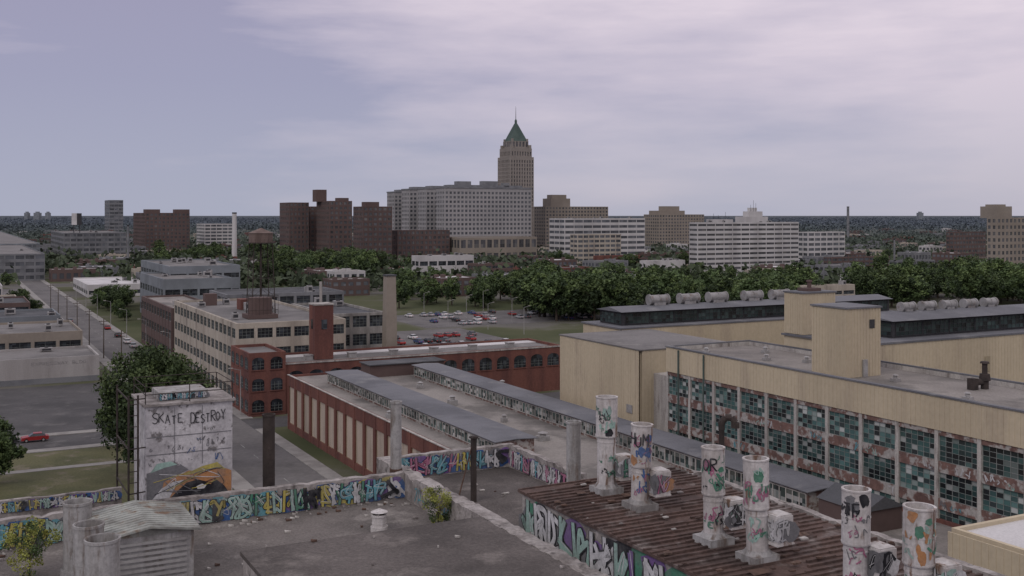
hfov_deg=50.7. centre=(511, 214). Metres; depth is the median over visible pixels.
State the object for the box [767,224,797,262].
window
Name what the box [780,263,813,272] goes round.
building
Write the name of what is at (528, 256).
building
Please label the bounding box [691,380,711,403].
window
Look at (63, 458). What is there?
verge
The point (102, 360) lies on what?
pavement
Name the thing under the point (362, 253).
tree
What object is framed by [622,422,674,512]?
ventilation stack
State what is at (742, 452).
window
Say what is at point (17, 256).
window
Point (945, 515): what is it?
window
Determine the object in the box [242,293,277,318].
tank house
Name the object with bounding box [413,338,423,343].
parked car
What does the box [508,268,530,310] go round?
tree
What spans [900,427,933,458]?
window
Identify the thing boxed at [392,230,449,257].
red annex
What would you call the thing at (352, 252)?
tree
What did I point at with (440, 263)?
window
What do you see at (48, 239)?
building
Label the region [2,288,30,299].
parking lot
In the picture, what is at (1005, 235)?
tan tower
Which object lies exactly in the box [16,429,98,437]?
pavement
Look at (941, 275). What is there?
tree
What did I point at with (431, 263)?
window
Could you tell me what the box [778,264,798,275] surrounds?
tree
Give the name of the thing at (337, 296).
window
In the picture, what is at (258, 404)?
window
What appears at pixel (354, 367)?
window
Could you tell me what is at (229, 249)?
tree
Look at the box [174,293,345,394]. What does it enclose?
pale factory
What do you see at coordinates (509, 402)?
monitor window
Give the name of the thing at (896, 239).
building
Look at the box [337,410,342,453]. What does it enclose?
window
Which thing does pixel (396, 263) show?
tree
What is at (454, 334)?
parked car
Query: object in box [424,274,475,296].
building
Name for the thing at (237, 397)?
window
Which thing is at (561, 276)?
tree
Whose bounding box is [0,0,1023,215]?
sky
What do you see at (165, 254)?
tree
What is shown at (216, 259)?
building
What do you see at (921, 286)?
tree
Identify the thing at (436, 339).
parked car
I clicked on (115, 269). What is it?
building
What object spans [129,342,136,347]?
parked car
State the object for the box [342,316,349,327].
window
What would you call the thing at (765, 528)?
ventilation stack
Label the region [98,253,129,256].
building
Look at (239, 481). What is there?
pavement
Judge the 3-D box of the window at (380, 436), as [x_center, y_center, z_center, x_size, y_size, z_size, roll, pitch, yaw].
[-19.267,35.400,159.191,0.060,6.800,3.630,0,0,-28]
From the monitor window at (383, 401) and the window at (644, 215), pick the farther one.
the window at (644, 215)
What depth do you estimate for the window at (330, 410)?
179.80 m
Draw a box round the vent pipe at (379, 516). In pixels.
[370,508,387,531]
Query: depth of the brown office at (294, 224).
904.66 m
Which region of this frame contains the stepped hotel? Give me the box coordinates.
[644,206,703,246]
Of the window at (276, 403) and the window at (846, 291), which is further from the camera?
the window at (846, 291)
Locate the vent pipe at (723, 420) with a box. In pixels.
[718,414,739,496]
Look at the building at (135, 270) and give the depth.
668.44 m
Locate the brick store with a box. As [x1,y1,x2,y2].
[513,265,591,271]
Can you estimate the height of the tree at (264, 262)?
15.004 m
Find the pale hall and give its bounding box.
[197,224,231,246]
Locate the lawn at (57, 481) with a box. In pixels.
[0,462,232,502]
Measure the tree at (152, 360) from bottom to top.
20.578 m
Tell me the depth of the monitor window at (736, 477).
119.86 m
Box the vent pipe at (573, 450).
[566,420,580,481]
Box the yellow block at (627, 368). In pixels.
[559,329,723,431]
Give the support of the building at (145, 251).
on the ground at (550, 332)
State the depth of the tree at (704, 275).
464.53 m
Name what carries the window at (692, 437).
in the yellow factory at (841, 401)
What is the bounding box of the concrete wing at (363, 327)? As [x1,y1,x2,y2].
[291,296,382,348]
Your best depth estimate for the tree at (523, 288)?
419.87 m
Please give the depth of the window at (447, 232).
869.59 m
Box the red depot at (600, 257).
[593,255,639,262]
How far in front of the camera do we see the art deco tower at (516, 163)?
1111.02 m
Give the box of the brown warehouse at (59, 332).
[0,318,82,349]
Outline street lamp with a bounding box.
[228,368,240,414]
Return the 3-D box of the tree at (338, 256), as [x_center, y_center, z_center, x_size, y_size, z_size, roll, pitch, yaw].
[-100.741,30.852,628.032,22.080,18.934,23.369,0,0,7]
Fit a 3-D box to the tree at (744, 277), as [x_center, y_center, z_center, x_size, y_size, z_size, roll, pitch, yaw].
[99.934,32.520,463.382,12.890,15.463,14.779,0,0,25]
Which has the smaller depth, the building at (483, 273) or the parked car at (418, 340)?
the parked car at (418, 340)
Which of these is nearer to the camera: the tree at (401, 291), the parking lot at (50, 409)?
the parking lot at (50, 409)
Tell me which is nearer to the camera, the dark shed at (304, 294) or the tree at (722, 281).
the dark shed at (304, 294)
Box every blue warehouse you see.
[140,269,231,311]
[141,257,239,288]
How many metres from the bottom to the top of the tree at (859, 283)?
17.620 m
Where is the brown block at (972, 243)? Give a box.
[946,232,985,256]
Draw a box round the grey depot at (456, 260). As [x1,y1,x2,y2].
[412,252,473,273]
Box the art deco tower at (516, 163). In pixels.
[498,118,533,236]
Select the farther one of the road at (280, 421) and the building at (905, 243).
the building at (905, 243)
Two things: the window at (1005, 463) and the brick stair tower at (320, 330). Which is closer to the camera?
the window at (1005, 463)
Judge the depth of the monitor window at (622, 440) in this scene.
139.82 m
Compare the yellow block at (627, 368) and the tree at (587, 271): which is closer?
the yellow block at (627, 368)
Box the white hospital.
[689,200,798,273]
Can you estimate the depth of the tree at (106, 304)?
446.88 m
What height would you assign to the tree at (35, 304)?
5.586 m
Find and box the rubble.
[0,471,893,571]
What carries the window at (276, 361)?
in the arched brick block at (262, 367)
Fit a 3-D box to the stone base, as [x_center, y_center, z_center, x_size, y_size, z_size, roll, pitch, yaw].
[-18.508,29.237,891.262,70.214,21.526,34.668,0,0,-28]
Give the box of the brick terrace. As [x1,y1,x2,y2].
[141,294,199,355]
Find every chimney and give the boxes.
[127,225,128,257]
[232,212,236,256]
[319,282,321,301]
[382,274,396,346]
[847,206,848,237]
[893,239,894,259]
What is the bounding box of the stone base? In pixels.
[450,236,536,260]
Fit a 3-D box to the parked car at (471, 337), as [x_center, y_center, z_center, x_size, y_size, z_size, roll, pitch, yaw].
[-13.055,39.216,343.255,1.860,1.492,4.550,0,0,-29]
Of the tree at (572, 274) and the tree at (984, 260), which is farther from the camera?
the tree at (984, 260)
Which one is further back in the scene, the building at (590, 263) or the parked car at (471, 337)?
the building at (590, 263)
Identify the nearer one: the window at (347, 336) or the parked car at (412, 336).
the window at (347, 336)
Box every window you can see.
[0,343,4,349]
[5,262,13,265]
[5,269,13,272]
[9,342,30,348]
[12,307,28,309]
[16,255,23,258]
[16,262,23,265]
[16,269,23,272]
[26,255,33,258]
[26,262,33,265]
[34,341,55,347]
[36,255,43,258]
[36,275,43,278]
[53,232,58,253]
[60,340,80,346]
[135,214,188,248]
[165,289,179,294]
[183,289,196,295]
[200,288,213,294]
[224,272,238,276]
[231,350,234,363]
[235,352,238,366]
[235,372,238,386]
[235,393,238,407]
[239,328,253,338]
[239,354,243,368]
[239,375,243,389]
[239,396,243,410]
[244,356,247,370]
[244,377,247,392]
[244,398,247,413]
[251,357,264,370]
[251,378,264,392]
[251,399,264,413]
[258,327,272,337]
[270,355,283,369]
[270,377,283,390]
[270,398,283,411]
[276,327,290,336]
[276,346,290,352]
[280,204,286,246]
[280,296,293,303]
[289,370,303,374]
[290,387,293,424]
[294,326,308,335]
[294,345,308,351]
[297,295,309,302]
[297,390,300,428]
[304,394,308,433]
[309,368,323,373]
[312,398,316,438]
[313,295,325,301]
[318,202,323,246]
[320,402,324,442]
[321,319,326,328]
[327,374,337,385]
[328,406,333,448]
[329,294,341,301]
[330,367,343,370]
[333,324,343,333]
[333,343,343,349]
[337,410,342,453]
[338,378,349,390]
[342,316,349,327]
[346,335,349,345]
[346,415,351,459]
[349,366,360,369]
[350,383,361,396]
[353,316,366,326]
[353,334,366,345]
[355,208,357,247]
[356,420,361,465]
[362,388,374,401]
[366,425,372,471]
[370,315,382,326]
[370,333,381,344]
[375,394,388,407]
[377,430,383,456]
[388,436,389,455]
[389,192,530,236]
[389,400,403,414]
[402,443,407,454]
[404,406,418,420]
[414,367,426,378]
[419,412,435,428]
[420,261,427,265]
[427,371,439,383]
[429,261,436,265]
[436,419,454,436]
[438,261,445,265]
[440,375,454,388]
[442,231,448,252]
[444,359,457,367]
[455,380,469,393]
[455,427,473,443]
[461,240,465,247]
[462,358,474,371]
[468,240,471,247]
[470,385,485,399]
[474,240,478,247]
[474,435,495,445]
[479,357,492,371]
[481,240,484,247]
[486,390,503,405]
[487,240,491,247]
[494,240,497,247]
[496,356,509,369]
[500,240,504,246]
[504,152,532,201]
[504,396,521,411]
[507,239,510,246]
[513,239,516,246]
[513,354,526,368]
[519,239,523,246]
[522,402,541,418]
[525,239,529,246]
[530,353,542,367]
[532,239,535,246]
[535,207,606,246]
[542,408,562,425]
[547,352,559,365]
[563,415,585,433]
[586,422,596,437]
[600,311,621,323]
[616,432,630,448]
[625,312,648,323]
[644,215,702,245]
[650,311,673,322]
[652,444,664,460]
[665,448,694,469]
[669,375,687,397]
[669,402,687,425]
[669,429,687,437]
[674,310,697,320]
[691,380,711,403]
[691,408,711,432]
[691,436,711,443]
[695,458,728,480]
[698,309,720,319]
[715,386,736,409]
[715,414,736,439]
[715,443,736,452]
[721,308,742,318]
[729,469,742,486]
[741,391,764,416]
[741,421,764,447]
[741,450,754,455]
[744,306,765,317]
[766,305,783,315]
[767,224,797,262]
[768,397,793,424]
[768,428,793,455]
[769,459,793,469]
[769,482,806,507]
[798,404,824,431]
[798,436,824,464]
[798,467,824,478]
[829,411,858,440]
[829,444,858,474]
[829,477,855,484]
[844,290,853,293]
[849,301,867,303]
[863,418,894,449]
[863,453,894,484]
[869,300,887,309]
[871,489,894,500]
[881,322,891,335]
[896,321,921,335]
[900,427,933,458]
[900,462,933,495]
[900,498,913,506]
[923,319,948,333]
[939,435,976,469]
[939,472,976,507]
[939,509,976,524]
[949,318,974,331]
[975,316,999,330]
[983,445,1023,481]
[983,484,1023,516]
[1000,315,1023,328]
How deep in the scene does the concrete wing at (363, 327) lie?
253.21 m
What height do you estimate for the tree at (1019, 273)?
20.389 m
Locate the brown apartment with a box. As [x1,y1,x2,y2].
[133,209,189,249]
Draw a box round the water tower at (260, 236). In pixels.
[246,228,275,312]
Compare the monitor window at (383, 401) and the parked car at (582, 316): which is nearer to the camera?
the monitor window at (383, 401)
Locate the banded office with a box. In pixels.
[549,216,644,254]
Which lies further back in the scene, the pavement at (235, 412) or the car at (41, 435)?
the pavement at (235, 412)
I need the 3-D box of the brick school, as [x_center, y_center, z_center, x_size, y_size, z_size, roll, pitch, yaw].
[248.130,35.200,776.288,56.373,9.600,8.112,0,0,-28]
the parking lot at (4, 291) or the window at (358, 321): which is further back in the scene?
the parking lot at (4, 291)
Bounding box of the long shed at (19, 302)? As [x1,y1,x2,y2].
[0,296,29,309]
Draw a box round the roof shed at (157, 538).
[87,500,201,575]
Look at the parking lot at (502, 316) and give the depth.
410.81 m
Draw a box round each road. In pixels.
[14,432,124,449]
[21,280,326,487]
[242,392,559,428]
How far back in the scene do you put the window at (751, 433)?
131.13 m
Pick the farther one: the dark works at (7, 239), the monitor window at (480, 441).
the dark works at (7, 239)
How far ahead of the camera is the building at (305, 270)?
636.42 m
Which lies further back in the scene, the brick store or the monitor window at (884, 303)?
the brick store
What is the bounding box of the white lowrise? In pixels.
[799,231,844,258]
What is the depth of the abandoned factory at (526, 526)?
43.25 m
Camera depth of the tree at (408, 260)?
740.10 m
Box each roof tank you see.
[60,497,92,575]
[72,519,104,575]
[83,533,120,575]
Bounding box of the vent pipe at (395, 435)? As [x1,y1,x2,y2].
[390,400,401,472]
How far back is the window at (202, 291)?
401.74 m
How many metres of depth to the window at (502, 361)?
239.42 m
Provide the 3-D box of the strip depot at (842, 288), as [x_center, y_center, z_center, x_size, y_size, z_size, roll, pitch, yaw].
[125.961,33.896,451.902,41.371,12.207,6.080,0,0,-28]
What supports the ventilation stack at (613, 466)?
on the abandoned factory at (526, 526)
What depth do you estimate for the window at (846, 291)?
457.80 m
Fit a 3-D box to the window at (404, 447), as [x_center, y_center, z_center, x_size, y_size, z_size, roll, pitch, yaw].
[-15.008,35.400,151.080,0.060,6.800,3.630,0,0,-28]
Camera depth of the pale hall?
1187.80 m
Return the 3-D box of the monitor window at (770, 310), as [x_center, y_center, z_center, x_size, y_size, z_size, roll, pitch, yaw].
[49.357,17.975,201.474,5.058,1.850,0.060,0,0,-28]
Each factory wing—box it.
[581,289,892,344]
[781,280,1023,381]
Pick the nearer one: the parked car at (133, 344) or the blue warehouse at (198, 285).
the parked car at (133, 344)
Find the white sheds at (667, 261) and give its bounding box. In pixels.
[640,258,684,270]
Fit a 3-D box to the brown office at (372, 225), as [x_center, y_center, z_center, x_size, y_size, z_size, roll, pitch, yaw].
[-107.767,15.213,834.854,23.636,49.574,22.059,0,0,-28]
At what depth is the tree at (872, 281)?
463.09 m
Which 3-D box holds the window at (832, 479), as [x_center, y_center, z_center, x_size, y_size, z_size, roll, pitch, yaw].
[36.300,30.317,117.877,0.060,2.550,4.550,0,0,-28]
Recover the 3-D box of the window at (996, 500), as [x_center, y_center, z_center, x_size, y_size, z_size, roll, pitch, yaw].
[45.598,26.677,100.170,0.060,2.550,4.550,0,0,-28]
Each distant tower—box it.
[24,212,29,219]
[34,212,41,219]
[45,212,50,219]
[916,212,923,219]
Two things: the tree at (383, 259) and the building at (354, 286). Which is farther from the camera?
the tree at (383, 259)
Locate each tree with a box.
[0,273,14,281]
[0,416,27,474]
[5,290,33,300]
[12,288,33,303]
[29,300,44,308]
[89,291,106,307]
[91,342,215,464]
[95,405,124,443]
[100,296,116,307]
[102,283,130,296]
[103,289,131,305]
[111,299,124,316]
[116,308,131,320]
[121,285,137,303]
[148,246,170,257]
[151,239,165,249]
[155,251,173,258]
[170,248,179,256]
[181,249,195,257]
[191,247,212,257]
[196,243,207,252]
[204,251,218,257]
[207,241,221,248]
[216,249,227,255]
[226,247,237,253]
[246,244,259,253]
[249,259,272,283]
[255,244,279,261]
[256,258,272,272]
[258,243,274,251]
[268,254,282,262]
[269,259,297,276]
[275,250,295,267]
[277,244,295,254]
[292,253,311,264]
[295,257,315,268]
[303,249,314,254]
[310,248,332,267]
[320,251,358,268]
[323,255,346,268]
[329,249,349,259]
[340,259,362,269]
[341,246,357,254]
[343,248,362,255]
[345,251,356,260]
[352,249,377,266]
[355,251,380,271]
[372,250,393,270]
[388,260,403,266]
[391,268,416,292]
[396,279,411,308]
[401,257,411,266]
[403,280,415,297]
[413,275,441,302]
[416,286,436,304]
[426,267,438,274]
[429,283,444,302]
[430,270,449,275]
[440,275,460,304]
[464,279,478,306]
[469,277,494,305]
[472,281,497,307]
[473,282,493,307]
[478,274,502,299]
[485,270,511,299]
[504,271,523,298]
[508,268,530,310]
[515,270,552,316]
[522,266,554,316]
[524,279,545,316]
[528,258,556,272]
[529,273,580,320]
[534,262,563,272]
[541,270,574,318]
[548,290,586,320]
[549,249,562,258]
[551,270,579,277]
[563,272,578,315]
[574,267,591,278]
[575,273,600,314]
[576,273,610,320]
[578,268,626,282]
[597,277,632,307]
[598,262,631,274]
[601,273,646,306]
[607,290,643,306]
[618,253,639,264]
[619,267,658,301]
[629,285,646,304]
[641,264,667,274]
[649,271,688,302]
[653,269,668,276]
[655,270,692,293]
[662,282,692,303]
[672,278,704,301]
[676,250,688,264]
[678,267,699,280]
[693,262,703,273]
[693,279,712,290]
[695,269,723,284]
[696,270,712,279]
[698,275,734,301]
[700,282,716,295]
[714,277,747,291]
[715,264,737,278]
[726,287,740,300]
[731,277,766,300]
[734,272,754,280]
[748,269,763,274]
[749,266,761,272]
[752,275,799,297]
[753,272,781,289]
[755,268,783,278]
[765,272,791,281]
[766,268,782,276]
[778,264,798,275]
[779,285,794,289]
[782,267,824,285]
[784,262,808,276]
[840,261,867,283]
[843,266,877,294]
[855,263,887,276]
[863,273,901,300]
[871,268,913,307]
[872,252,889,266]
[881,249,892,255]
[884,263,929,283]
[887,259,922,301]
[893,274,934,302]
[899,257,914,265]
[917,261,925,266]
[921,261,949,270]
[921,275,943,300]
[924,266,951,298]
[941,256,969,277]
[941,277,965,299]
[946,260,992,300]
[954,266,990,298]
[966,255,978,261]
[973,262,999,274]
[974,257,1009,295]
[975,258,994,266]
[975,273,1004,298]
[978,268,1001,299]
[989,260,1010,270]
[989,277,1015,303]
[999,262,1023,300]
[1001,262,1013,299]
[1005,263,1023,298]
[1008,278,1023,303]
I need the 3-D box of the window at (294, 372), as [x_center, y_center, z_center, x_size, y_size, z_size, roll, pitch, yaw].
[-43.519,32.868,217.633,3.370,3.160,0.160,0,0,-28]
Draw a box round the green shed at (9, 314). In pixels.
[0,307,60,322]
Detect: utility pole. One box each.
[49,284,53,307]
[73,301,80,325]
[85,309,92,344]
[99,318,107,357]
[116,330,124,357]
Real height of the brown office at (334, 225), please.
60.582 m
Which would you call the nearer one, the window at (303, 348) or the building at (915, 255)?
the window at (303, 348)
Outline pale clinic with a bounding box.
[570,234,620,265]
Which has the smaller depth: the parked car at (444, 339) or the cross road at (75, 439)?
the cross road at (75, 439)
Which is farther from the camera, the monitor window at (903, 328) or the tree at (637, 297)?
the tree at (637, 297)
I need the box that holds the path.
[0,460,131,474]
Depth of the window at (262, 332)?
231.43 m
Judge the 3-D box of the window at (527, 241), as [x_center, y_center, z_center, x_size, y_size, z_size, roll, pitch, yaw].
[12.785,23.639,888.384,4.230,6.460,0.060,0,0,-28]
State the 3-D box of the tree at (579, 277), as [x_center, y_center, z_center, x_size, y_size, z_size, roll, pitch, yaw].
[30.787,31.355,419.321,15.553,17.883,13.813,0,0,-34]
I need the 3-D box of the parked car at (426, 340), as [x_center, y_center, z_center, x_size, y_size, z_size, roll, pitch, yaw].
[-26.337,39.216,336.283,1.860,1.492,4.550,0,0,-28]
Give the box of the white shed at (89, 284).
[73,276,139,297]
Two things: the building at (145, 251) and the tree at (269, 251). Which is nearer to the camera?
the tree at (269, 251)
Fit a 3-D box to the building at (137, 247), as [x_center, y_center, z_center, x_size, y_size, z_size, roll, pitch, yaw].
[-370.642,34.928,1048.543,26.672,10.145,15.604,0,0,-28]
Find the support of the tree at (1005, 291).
on the ground at (550, 332)
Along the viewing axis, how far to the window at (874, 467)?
113.45 m
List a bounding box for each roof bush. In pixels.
[0,515,61,575]
[421,485,451,522]
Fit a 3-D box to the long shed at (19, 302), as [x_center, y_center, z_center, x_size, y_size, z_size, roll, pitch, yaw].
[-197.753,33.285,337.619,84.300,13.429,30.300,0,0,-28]
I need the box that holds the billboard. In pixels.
[72,213,81,232]
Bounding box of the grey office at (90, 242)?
[51,229,125,255]
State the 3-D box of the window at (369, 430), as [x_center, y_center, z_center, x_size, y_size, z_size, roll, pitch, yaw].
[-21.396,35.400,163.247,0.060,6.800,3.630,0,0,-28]
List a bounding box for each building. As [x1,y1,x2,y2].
[39,238,50,242]
[40,243,50,250]
[40,247,49,253]
[49,267,99,281]
[67,262,97,265]
[75,258,117,264]
[78,264,118,276]
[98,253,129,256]
[99,256,132,267]
[126,245,145,249]
[126,250,146,254]
[131,267,140,277]
[211,258,243,263]
[221,243,240,248]
[285,267,310,280]
[307,267,339,284]
[323,277,369,295]
[327,268,364,277]
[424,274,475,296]
[472,272,507,278]
[516,254,546,262]
[537,247,548,252]
[538,257,576,265]
[582,259,627,269]
[637,251,669,258]
[666,243,687,247]
[751,264,784,268]
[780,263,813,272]
[802,255,843,263]
[815,263,864,278]
[845,251,865,256]
[852,244,878,248]
[854,249,882,255]
[868,240,885,245]
[883,238,905,243]
[892,242,916,248]
[897,251,930,259]
[919,245,941,254]
[932,251,969,263]
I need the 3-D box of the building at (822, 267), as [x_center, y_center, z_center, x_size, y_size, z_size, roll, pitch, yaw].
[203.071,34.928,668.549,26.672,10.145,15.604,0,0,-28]
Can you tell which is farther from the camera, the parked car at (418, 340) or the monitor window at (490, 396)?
the parked car at (418, 340)
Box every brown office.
[280,202,308,252]
[309,206,315,252]
[313,190,351,252]
[353,202,391,256]
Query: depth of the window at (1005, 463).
100.17 m
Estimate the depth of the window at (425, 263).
641.51 m
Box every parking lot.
[0,381,121,435]
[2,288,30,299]
[397,309,599,327]
[397,328,502,345]
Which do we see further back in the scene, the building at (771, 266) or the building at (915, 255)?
the building at (915, 255)
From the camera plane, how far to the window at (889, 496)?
112.90 m
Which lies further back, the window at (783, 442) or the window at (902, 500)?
the window at (783, 442)
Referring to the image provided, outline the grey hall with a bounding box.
[889,259,934,266]
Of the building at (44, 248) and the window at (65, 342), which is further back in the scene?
the building at (44, 248)
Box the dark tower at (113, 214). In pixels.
[105,200,122,231]
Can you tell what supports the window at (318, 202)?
in the brown office at (334, 225)
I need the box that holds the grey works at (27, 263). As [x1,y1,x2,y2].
[0,244,44,280]
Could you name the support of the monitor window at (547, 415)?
in the factory at (343, 416)
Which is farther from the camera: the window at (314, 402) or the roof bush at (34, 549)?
the window at (314, 402)
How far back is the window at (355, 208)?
835.06 m
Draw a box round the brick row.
[468,261,513,272]
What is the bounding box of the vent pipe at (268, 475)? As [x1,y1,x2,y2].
[262,413,275,486]
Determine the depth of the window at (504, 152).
1112.23 m
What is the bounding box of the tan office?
[534,195,607,247]
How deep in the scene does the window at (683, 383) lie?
144.44 m
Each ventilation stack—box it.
[589,395,631,495]
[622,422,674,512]
[693,444,745,548]
[735,455,799,564]
[841,485,899,575]
[902,502,966,575]
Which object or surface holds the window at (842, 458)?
in the yellow factory at (841, 401)
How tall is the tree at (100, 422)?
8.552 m
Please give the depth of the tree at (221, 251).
889.37 m
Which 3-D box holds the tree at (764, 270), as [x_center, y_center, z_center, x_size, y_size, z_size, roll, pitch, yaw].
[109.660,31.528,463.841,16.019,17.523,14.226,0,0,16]
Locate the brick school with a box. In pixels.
[824,256,889,267]
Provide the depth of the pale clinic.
827.15 m
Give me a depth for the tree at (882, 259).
751.64 m
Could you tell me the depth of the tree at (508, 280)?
491.91 m
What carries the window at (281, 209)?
in the brown office at (294, 224)
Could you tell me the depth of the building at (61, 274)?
644.97 m
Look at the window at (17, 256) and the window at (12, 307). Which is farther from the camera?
the window at (17, 256)
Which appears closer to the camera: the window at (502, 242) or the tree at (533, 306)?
the tree at (533, 306)
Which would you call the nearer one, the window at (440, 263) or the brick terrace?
the brick terrace
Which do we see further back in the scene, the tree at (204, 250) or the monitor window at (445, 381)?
the tree at (204, 250)
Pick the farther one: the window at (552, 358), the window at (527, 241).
the window at (527, 241)
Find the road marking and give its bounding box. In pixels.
[46,293,289,482]
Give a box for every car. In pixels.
[20,431,48,442]
[123,338,130,342]
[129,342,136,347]
[397,339,405,344]
[407,334,417,338]
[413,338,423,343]
[422,338,432,342]
[432,337,441,341]
[433,333,443,336]
[440,337,450,341]
[443,332,451,336]
[451,317,460,321]
[451,332,459,336]
[457,320,466,324]
[465,335,476,340]
[466,331,476,335]
[487,319,496,323]
[515,314,523,318]
[578,314,587,318]
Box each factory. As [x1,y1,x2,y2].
[0,443,1005,575]
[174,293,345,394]
[286,338,559,413]
[287,357,962,555]
[665,302,1023,524]
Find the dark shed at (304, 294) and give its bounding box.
[209,285,343,303]
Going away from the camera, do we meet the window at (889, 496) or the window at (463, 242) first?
the window at (889, 496)
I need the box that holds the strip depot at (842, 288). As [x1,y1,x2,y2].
[785,280,854,295]
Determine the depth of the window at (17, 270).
648.99 m
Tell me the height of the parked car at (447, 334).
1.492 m
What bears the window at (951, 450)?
in the yellow factory at (841, 401)
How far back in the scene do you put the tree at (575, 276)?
423.33 m
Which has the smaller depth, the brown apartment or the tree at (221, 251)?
the tree at (221, 251)
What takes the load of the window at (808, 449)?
in the yellow factory at (841, 401)
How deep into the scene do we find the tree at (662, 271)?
500.03 m
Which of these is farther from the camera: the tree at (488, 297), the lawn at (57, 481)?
the tree at (488, 297)
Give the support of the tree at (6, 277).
on the ground at (550, 332)
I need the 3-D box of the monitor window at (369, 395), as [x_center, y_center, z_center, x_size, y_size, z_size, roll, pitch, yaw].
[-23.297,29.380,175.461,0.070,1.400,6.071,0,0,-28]
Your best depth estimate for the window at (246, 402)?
214.30 m
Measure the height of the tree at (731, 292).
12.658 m
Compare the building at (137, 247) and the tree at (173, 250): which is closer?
the tree at (173, 250)
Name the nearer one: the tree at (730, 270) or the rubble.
the rubble
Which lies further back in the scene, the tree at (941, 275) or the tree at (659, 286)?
the tree at (941, 275)
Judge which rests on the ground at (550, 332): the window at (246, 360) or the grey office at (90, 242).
the grey office at (90, 242)
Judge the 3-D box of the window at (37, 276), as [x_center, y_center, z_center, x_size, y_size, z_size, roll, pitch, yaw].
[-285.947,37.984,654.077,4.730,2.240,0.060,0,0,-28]
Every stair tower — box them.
[116,372,235,501]
[308,302,333,359]
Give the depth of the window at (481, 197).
1016.91 m
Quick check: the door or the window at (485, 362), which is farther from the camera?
the window at (485, 362)
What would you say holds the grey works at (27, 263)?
on the ground at (550, 332)
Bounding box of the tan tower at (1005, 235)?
[980,204,1023,263]
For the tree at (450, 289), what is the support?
on the ground at (550, 332)
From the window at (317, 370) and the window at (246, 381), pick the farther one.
the window at (317, 370)
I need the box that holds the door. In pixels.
[863,359,867,376]
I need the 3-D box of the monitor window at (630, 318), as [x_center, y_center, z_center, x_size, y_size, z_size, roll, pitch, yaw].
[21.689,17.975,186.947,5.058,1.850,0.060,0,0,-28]
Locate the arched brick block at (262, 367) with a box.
[231,343,285,416]
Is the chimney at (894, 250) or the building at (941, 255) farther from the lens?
the chimney at (894, 250)
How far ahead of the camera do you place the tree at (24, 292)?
434.02 m
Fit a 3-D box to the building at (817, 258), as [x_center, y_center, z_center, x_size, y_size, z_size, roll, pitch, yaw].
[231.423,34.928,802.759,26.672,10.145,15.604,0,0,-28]
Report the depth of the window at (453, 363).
233.65 m
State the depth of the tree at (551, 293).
401.91 m
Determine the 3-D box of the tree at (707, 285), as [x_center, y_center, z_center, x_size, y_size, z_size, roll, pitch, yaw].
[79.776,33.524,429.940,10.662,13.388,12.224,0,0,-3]
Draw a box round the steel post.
[459,436,477,501]
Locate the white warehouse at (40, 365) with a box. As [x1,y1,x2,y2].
[0,345,98,386]
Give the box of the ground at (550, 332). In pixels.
[0,216,1023,489]
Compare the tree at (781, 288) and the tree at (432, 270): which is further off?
the tree at (432, 270)
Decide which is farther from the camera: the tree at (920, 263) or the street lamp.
the tree at (920, 263)
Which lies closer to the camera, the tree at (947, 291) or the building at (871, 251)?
the tree at (947, 291)
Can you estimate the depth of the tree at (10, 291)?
439.19 m
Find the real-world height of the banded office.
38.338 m
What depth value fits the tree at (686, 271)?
531.96 m
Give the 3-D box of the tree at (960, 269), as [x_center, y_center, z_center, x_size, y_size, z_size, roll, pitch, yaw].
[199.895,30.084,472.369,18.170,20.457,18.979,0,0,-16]
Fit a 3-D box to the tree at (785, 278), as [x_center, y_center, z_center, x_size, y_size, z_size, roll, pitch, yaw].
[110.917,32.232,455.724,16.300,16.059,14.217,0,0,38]
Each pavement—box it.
[15,281,127,380]
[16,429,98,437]
[26,441,123,453]
[40,280,252,419]
[232,468,253,489]
[255,428,341,479]
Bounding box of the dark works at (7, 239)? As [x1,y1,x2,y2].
[0,231,39,250]
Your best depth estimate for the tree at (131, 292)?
470.51 m
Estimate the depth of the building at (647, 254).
910.47 m
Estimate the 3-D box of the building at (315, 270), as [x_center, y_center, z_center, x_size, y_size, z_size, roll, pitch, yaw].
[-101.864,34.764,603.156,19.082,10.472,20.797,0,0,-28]
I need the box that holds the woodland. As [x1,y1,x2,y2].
[0,216,1020,291]
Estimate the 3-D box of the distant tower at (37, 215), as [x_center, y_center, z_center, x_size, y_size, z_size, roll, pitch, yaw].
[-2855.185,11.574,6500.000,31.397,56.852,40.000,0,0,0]
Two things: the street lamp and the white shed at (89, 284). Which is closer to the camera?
the street lamp
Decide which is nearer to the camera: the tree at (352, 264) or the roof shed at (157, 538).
the roof shed at (157, 538)
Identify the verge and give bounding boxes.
[3,445,132,471]
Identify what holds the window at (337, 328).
in the pale factory at (212, 327)
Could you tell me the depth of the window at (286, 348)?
233.59 m
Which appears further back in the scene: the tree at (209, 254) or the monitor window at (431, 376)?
the tree at (209, 254)
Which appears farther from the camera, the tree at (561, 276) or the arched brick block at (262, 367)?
the tree at (561, 276)
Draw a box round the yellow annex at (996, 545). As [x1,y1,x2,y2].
[948,514,1023,575]
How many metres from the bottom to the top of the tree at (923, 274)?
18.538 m
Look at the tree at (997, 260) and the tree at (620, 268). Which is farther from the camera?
the tree at (620, 268)
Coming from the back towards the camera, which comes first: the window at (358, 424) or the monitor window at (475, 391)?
the monitor window at (475, 391)
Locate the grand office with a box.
[387,181,531,236]
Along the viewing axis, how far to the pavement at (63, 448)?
184.28 m
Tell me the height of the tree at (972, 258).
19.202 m
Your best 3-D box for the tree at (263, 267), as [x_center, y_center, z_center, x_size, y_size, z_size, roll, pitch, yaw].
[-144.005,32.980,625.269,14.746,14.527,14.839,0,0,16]

